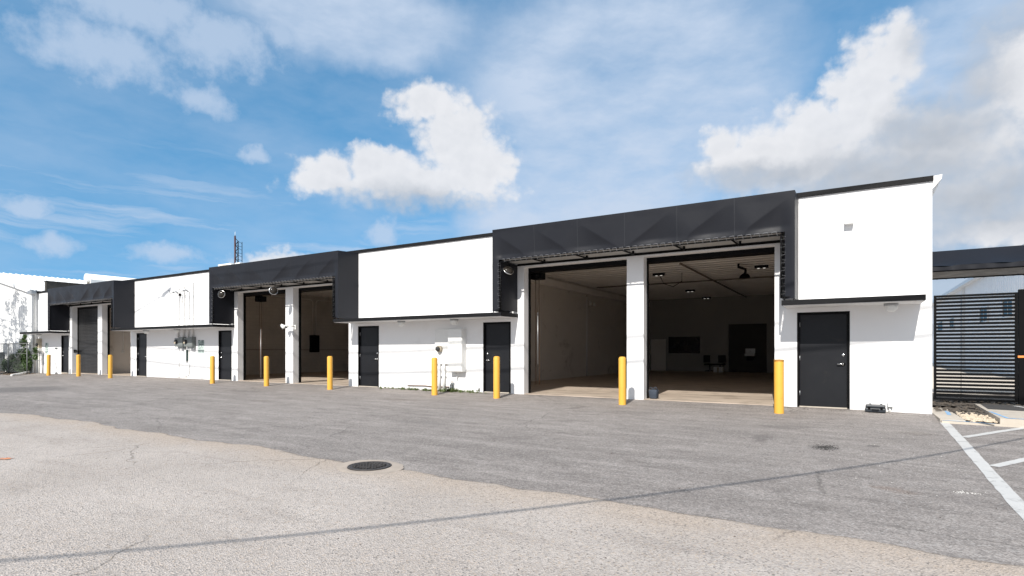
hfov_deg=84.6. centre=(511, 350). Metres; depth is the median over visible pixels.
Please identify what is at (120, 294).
awning
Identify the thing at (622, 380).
bollard
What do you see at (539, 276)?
door opener
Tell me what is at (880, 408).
tool case
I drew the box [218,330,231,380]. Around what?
door
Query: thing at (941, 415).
pavement
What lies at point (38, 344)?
wall meter
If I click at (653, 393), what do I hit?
canvas bag
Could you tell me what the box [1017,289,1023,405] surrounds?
gate post
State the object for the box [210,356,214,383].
bollard
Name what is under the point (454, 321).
ledge lamp
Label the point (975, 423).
kerb
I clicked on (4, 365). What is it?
shrub
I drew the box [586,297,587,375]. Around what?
wall conduit
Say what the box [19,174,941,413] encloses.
warehouse
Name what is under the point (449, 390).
weeds
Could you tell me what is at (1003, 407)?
asphalt patch
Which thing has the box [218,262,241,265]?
roof unit
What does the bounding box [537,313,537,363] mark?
guide rod
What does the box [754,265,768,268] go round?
ceiling lamp
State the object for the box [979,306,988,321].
window
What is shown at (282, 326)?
security camera
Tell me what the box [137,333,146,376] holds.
door
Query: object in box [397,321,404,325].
ledge lamp
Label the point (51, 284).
parapet
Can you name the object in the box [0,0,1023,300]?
sky
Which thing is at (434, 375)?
bollard
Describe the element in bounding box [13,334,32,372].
shrub
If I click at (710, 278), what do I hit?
sprinkler pipe
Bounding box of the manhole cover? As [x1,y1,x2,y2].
[347,461,391,470]
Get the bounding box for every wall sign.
[45,343,47,353]
[198,340,203,352]
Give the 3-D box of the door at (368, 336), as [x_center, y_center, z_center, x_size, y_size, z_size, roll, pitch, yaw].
[-5.052,0.212,20.060,1.016,2.160,0.230,0,0,31]
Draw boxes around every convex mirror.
[218,290,224,297]
[269,287,277,294]
[503,262,512,274]
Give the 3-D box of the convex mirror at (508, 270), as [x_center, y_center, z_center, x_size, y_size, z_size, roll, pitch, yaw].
[-0.107,-2.382,16.137,0.231,0.436,0.320,0,0,52]
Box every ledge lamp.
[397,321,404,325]
[450,319,458,324]
[884,303,898,311]
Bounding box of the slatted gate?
[934,292,1017,402]
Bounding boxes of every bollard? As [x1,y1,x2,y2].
[46,354,50,375]
[76,355,80,375]
[108,355,112,377]
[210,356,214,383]
[264,356,268,385]
[327,356,332,389]
[431,357,437,394]
[493,356,499,398]
[619,357,625,404]
[774,359,783,413]
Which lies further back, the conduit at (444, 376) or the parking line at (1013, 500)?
the conduit at (444, 376)
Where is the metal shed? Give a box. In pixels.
[0,272,85,372]
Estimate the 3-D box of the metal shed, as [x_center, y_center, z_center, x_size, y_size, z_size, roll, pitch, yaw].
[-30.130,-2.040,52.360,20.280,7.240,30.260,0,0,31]
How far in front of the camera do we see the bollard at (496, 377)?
15.85 m
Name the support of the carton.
on the warehouse
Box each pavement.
[932,407,965,421]
[974,404,1023,424]
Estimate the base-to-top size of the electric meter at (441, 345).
1.130 m
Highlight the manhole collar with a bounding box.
[336,460,403,474]
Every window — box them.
[667,335,700,354]
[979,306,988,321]
[1002,298,1013,317]
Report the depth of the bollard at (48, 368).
31.18 m
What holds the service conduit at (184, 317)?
attached to the warehouse
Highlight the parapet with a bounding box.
[44,281,80,290]
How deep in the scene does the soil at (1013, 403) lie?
14.44 m
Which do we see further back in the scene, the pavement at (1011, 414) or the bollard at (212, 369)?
the bollard at (212, 369)
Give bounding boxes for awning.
[47,280,134,330]
[209,250,358,323]
[492,190,797,312]
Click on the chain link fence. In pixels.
(8, 364)
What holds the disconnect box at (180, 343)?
attached to the warehouse
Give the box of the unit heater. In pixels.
[737,264,750,278]
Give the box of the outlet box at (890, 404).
[888,401,892,411]
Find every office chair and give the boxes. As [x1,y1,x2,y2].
[703,355,713,370]
[714,355,725,371]
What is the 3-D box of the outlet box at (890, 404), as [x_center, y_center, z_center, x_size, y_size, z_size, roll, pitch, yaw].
[8.049,1.205,11.964,0.090,0.250,0.087,0,0,31]
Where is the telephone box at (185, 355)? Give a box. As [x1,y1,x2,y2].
[184,350,187,360]
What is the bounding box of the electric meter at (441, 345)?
[435,329,447,363]
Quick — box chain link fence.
[0,343,27,373]
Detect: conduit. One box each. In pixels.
[168,290,179,336]
[179,289,189,336]
[183,285,185,336]
[192,282,194,336]
[270,295,312,334]
[438,364,441,388]
[442,364,446,388]
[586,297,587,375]
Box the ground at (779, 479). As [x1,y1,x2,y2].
[0,372,1023,565]
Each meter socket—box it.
[174,338,177,346]
[183,338,187,346]
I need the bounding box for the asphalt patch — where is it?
[981,404,1023,410]
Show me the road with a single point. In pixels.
(163, 504)
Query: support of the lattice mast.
on the warehouse
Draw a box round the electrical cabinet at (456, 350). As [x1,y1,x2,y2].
[448,328,465,373]
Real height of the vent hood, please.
0.170 m
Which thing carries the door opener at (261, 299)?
hanging from the warehouse
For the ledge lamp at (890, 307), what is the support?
attached to the warehouse
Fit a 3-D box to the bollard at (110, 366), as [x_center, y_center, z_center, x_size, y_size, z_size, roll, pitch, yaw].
[-19.707,0.810,27.594,0.188,1.200,0.188,0,0,31]
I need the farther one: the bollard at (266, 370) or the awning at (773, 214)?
the bollard at (266, 370)
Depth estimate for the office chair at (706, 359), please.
33.80 m
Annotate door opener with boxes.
[255,296,266,374]
[531,273,544,384]
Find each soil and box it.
[932,393,1017,407]
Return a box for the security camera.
[280,324,295,329]
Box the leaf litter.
[0,372,33,374]
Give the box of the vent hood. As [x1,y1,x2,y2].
[844,216,853,224]
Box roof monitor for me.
[84,274,134,283]
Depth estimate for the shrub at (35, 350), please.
33.68 m
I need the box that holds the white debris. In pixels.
[827,437,983,495]
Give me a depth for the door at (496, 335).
17.23 m
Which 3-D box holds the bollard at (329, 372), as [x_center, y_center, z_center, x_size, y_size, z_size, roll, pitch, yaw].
[-6.303,0.800,19.474,0.188,1.220,0.188,0,1,31]
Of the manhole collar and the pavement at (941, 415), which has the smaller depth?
the manhole collar
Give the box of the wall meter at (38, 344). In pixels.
[35,339,41,350]
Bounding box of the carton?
[713,367,722,372]
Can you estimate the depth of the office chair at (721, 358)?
33.50 m
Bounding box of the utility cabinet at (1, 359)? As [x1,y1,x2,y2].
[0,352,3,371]
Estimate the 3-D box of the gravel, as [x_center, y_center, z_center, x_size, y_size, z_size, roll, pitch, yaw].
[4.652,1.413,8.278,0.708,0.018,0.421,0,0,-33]
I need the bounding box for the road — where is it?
[0,413,1023,575]
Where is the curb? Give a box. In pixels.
[10,371,29,375]
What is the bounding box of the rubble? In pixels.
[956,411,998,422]
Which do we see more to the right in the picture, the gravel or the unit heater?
the gravel
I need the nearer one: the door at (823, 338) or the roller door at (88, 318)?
the door at (823, 338)
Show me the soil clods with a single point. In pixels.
(966, 406)
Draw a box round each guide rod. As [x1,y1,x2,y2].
[260,330,260,376]
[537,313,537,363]
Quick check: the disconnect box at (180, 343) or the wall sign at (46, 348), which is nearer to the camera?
the disconnect box at (180, 343)
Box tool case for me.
[865,403,885,412]
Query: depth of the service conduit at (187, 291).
25.79 m
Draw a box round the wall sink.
[745,348,754,359]
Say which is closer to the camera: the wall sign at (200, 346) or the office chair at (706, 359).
the wall sign at (200, 346)
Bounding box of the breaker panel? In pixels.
[309,335,318,351]
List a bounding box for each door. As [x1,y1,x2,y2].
[61,335,68,372]
[78,308,97,373]
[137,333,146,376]
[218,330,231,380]
[312,336,318,351]
[358,326,378,386]
[483,322,510,392]
[650,338,666,370]
[797,311,849,408]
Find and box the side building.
[932,244,1023,373]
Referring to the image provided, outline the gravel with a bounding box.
[810,443,837,450]
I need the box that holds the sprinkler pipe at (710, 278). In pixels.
[679,263,745,297]
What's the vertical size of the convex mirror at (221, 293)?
0.460 m
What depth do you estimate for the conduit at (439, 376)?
18.22 m
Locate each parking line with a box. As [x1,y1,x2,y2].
[939,421,1023,520]
[961,427,1023,437]
[990,458,1023,466]
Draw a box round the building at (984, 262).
[932,245,1023,394]
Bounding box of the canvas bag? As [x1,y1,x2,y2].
[649,387,658,398]
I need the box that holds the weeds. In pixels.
[380,386,486,393]
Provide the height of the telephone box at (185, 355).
0.540 m
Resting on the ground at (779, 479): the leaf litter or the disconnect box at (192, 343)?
the leaf litter
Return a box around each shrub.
[1,354,15,372]
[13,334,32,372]
[32,346,38,359]
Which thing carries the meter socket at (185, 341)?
attached to the warehouse
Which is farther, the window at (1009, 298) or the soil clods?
the window at (1009, 298)
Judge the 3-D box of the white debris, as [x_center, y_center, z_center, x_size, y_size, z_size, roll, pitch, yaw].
[5.482,1.418,8.031,1.621,0.104,5.691,0,0,31]
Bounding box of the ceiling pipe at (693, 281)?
[597,276,774,287]
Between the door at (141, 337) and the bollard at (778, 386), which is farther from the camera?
the door at (141, 337)
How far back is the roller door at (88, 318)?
31.68 m
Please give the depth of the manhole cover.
7.06 m
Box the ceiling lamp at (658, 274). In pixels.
[653,273,664,275]
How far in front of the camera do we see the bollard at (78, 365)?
29.29 m
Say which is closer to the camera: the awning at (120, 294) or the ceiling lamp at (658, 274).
the ceiling lamp at (658, 274)
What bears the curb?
on the ground at (779, 479)
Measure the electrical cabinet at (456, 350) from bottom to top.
1.421 m
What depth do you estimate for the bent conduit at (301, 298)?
32.98 m
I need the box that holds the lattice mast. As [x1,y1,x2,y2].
[234,236,241,262]
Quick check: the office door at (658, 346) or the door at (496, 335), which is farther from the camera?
the office door at (658, 346)
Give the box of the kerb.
[941,420,1023,427]
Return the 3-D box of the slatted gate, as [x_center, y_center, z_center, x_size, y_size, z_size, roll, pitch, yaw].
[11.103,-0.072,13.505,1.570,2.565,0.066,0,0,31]
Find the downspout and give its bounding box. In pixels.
[27,290,35,372]
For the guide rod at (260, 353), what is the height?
2.100 m
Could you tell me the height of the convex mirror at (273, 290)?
0.459 m
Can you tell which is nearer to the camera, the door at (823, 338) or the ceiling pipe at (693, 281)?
the door at (823, 338)
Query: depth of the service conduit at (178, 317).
26.22 m
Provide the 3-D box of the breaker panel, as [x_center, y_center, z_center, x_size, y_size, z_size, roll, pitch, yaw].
[-11.625,-0.400,33.128,0.180,1.000,0.600,0,0,31]
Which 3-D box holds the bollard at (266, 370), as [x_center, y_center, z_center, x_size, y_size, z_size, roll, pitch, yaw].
[-9.290,0.810,21.285,0.188,1.200,0.188,0,0,31]
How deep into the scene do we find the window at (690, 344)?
35.02 m
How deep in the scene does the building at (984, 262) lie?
14.06 m
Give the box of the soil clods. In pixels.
[932,400,1023,412]
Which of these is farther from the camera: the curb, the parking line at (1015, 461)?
the curb
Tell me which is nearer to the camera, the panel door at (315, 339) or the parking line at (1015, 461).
the parking line at (1015, 461)
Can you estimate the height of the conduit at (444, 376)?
0.888 m
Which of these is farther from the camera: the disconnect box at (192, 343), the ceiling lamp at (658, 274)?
the disconnect box at (192, 343)
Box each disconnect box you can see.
[178,337,185,349]
[188,337,195,349]
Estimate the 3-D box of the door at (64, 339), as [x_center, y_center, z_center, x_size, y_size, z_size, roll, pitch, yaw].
[-25.814,0.212,32.629,0.956,2.160,0.230,0,0,31]
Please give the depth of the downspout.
34.30 m
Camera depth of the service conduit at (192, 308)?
25.60 m
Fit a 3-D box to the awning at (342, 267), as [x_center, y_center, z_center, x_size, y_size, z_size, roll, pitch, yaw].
[-9.069,-2.300,21.814,7.730,2.409,0.963,0,0,31]
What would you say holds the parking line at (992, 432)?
on the ground at (779, 479)

